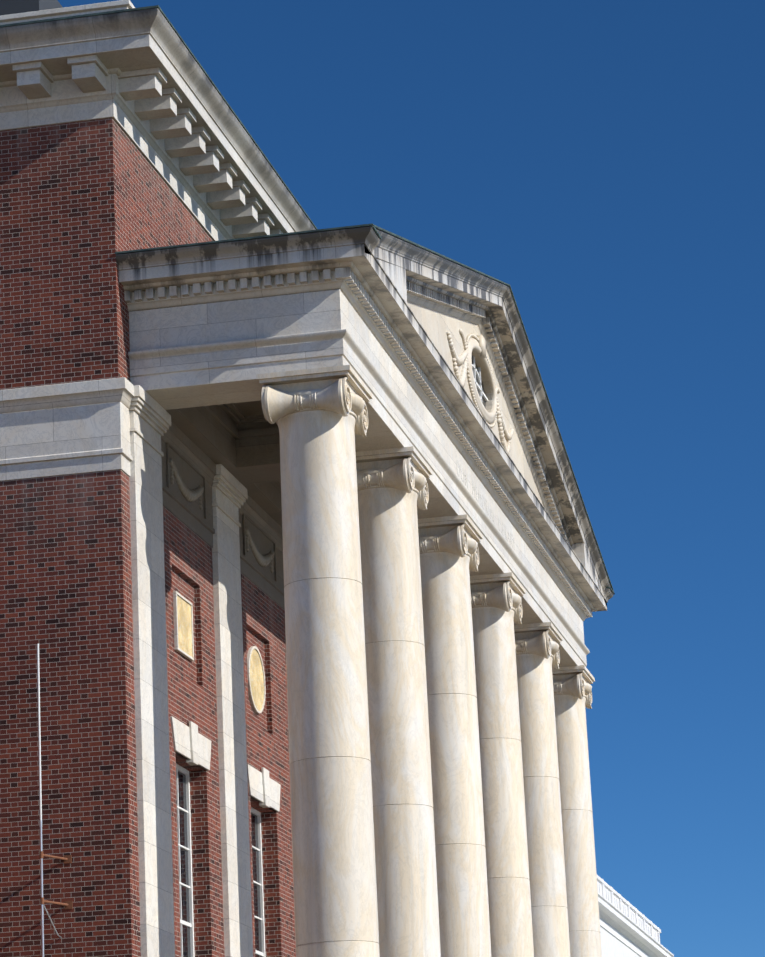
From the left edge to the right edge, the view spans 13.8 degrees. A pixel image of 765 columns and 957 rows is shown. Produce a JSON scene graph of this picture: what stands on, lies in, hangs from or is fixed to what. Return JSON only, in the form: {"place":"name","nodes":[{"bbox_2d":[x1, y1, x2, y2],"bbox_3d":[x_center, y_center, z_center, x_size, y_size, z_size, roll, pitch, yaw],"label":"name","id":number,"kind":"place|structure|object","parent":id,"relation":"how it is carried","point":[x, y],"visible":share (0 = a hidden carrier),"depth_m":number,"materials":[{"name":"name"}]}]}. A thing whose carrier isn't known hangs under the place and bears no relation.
{"place":"outdoors","nodes":[
{"label":"outdoors","id":0,"kind":"place"},
{"bbox_2d":[58,0,764,956],"label":"sky","id":1,"kind":"structure","parent":0,"point":[602,162],"materials":[{"name":"blue"}]},
{"bbox_2d":[597,875,673,956],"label":"neighboring white building","id":2,"kind":"structure","parent":0,"point":[627,929],"depth_m":142.79,"materials":[{"name":"white paint"}]},
{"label":"podium steps","id":3,"kind":"object","parent":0,"visible":0},
{"bbox_2d":[276,389,601,956],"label":"columns","id":4,"kind":"structure","parent":3,"relation":"on","point":[441,798],"depth_m":52.81,"materials":[{"name":"stone"}]},
{"bbox_2d":[256,365,594,708],"bbox_3d":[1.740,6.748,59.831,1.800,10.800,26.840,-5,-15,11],"label":"column capitals","id":5,"kind":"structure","parent":4,"relation":"on","point":[337,385],"depth_m":53.49,"materials":[{"name":"stone"}]},
{"bbox_2d":[128,289,589,666],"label":"entablature","id":6,"kind":"structure","parent":5,"relation":"on","point":[208,354],"depth_m":49.55,"materials":[{"name":"white stone"}]},
{"bbox_2d":[166,400,281,526],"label":"portico ceiling beams","id":7,"kind":"structure","parent":6,"relation":"attached to","point":[240,442],"depth_m":53.92,"materials":[{"name":"beige stone"}]},
{"bbox_2d":[116,226,612,620],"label":"cornice","id":8,"kind":"structure","parent":6,"relation":"on","point":[260,258],"depth_m":49.53,"materials":[{"name":"beige stone"}]},
{"bbox_2d":[124,267,592,617],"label":"portico dentils","id":9,"kind":"object","parent":8,"relation":"attached to","point":[347,275],"visible":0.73,"depth_m":57.20,"materials":[{"name":"beige stone"}]},
{"bbox_2d":[115,223,614,594],"bbox_3d":[0.586,-2.011,62.298,4.107,3.389,27.566,-5,-15,11],"label":"roof edge","id":10,"kind":"object","parent":8,"relation":"on","point":[373,226],"visible":0.44,"depth_m":52.23,"materials":[{"name":"grey metal"}]},
{"bbox_2d":[407,302,542,504],"bbox_3d":[1.766,-1.845,62.002,0.320,3.175,24.200,-5,-15,11],"label":"tympanum","id":11,"kind":"object","parent":8,"relation":"on","point":[436,325],"visible":0.19,"depth_m":60.49,"materials":[{"name":"stone"}]},
{"bbox_2d":[446,328,513,454],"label":"tympanum garlands","id":12,"kind":"object","parent":11,"relation":"attached to","point":[462,360],"visible":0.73,"depth_m":60.21,"materials":[{"name":"beige stone"}]},
{"bbox_2d":[472,356,487,400],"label":"oval window muntins","id":13,"kind":"object","parent":11,"relation":"attached to","point":[478,375],"visible":0.44,"depth_m":62.48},
{"bbox_2d":[466,333,496,427],"bbox_3d":[1.971,-1.932,61.980,0.134,1.735,3.340,-5,-15,11],"label":"oval window frame","id":14,"kind":"object","parent":11,"relation":"attached to","point":[477,343],"visible":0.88,"depth_m":61.90,"materials":[{"name":"stone"}]},
{"bbox_2d":[472,358,485,407],"bbox_3d":[1.793,-1.894,62.008,0.001,1.102,2.774,-5,-15,11],"label":"window glass","id":15,"kind":"object","parent":14,"relation":"in","point":[483,390],"depth_m":62.92,"materials":[{"name":"grey glass"}]},
{"bbox_2d":[364,229,610,606],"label":"raking cornice","id":16,"kind":"structure","parent":8,"relation":"on","point":[401,262],"depth_m":64.00,"materials":[{"name":"beige stone"}]},
{"bbox_2d":[456,460,514,549],"bbox_3d":[2.037,0.560,61.344,0.004,0.308,6.529,-5,-15,11],"label":"carved lettering","id":17,"kind":"object","parent":6,"relation":"attached to","point":[490,515],"visible":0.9,"depth_m":61.00,"materials":[{"name":"grey stone"}]},
{"label":"lawn ground","id":18,"kind":"structure","parent":0,"visible":0},
{"bbox_2d":[0,118,295,956],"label":"brick block walls","id":19,"kind":"structure","parent":18,"relation":"on","point":[82,203],"depth_m":48.84,"materials":[{"name":"red brick"}]},
{"bbox_2d":[0,0,62,15],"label":"rooftop structure","id":20,"kind":"object","parent":19,"relation":"on","point":[7,7],"depth_m":50.90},
{"bbox_2d":[37,644,72,956],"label":"antenna mast","id":21,"kind":"object","parent":19,"relation":"attached to","point":[67,859],"visible":1,"depth_m":46.74,"materials":[{"name":"silver metal"}]},
{"bbox_2d":[0,377,133,480],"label":"stone band","id":22,"kind":"object","parent":19,"relation":"on","point":[65,429],"visible":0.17,"depth_m":48.63,"materials":[{"name":"white stone"}]},
{"bbox_2d":[0,8,315,240],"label":"block cornice modillions","id":23,"kind":"object","parent":19,"relation":"attached to","point":[140,78],"visible":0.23,"depth_m":50.38,"materials":[{"name":"white stone"}]},
{"bbox_2d":[0,0,134,24],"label":"parapet","id":24,"kind":"structure","parent":23,"relation":"on","point":[66,11],"depth_m":49.92,"materials":[{"name":"white stone"}]},
{"bbox_2d":[0,5,316,229],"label":"roof edge","id":25,"kind":"object","parent":23,"relation":"attached to","point":[178,35],"visible":0.17,"depth_m":49.74,"materials":[{"name":"grey metal"}]},
{"bbox_2d":[129,385,252,956],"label":"wall pilasters","id":26,"kind":"object","parent":19,"relation":"attached to","point":[150,420],"depth_m":49.53,"materials":[{"name":"stone"}]},
{"bbox_2d":[177,595,263,710],"bbox_3d":[-1.197,4.826,60.951,0.045,1.100,21.020,-5,-15,11],"label":"marble plaque","id":27,"kind":"object","parent":19,"relation":"attached to","point":[185,643],"visible":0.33,"depth_m":51.82,"materials":[{"name":"beige stone"}]},
{"bbox_2d":[176,764,265,956],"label":"window frames","id":28,"kind":"structure","parent":19,"relation":"in","point":[189,848],"depth_m":51.43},
{"bbox_2d":[178,771,261,956],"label":"window glass panes","id":29,"kind":"object","parent":28,"relation":"in","point":[184,865],"depth_m":51.36,"materials":[{"name":"black glass"}]},
{"bbox_2d":[161,422,284,609],"bbox_3d":[-1.178,2.476,61.542,0.200,1.420,24.000,-5,-15,11],"label":"stone panel","id":30,"kind":"object","parent":19,"relation":"attached to","point":[181,442],"depth_m":53.40,"materials":[{"name":"beige stone"}]},
{"bbox_2d":[166,441,277,585],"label":"relief panel frames","id":31,"kind":"structure","parent":30,"relation":"attached to","point":[203,476],"depth_m":53.14,"materials":[{"name":"stone"}]},
{"bbox_2d":[169,458,274,572],"bbox_3d":[-1.190,2.530,61.532,0.126,0.507,22.024,-5,-15,11],"label":"carved swag","id":32,"kind":"object","parent":30,"relation":"attached to","point":[191,495],"visible":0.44,"depth_m":52.82,"materials":[{"name":"stone"}]},
{"bbox_2d":[170,591,280,811],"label":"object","id":33,"kind":"object","parent":19,"relation":"attached to","point":[191,744],"depth_m":51.76,"materials":[{"name":"white stone"}]}
]}

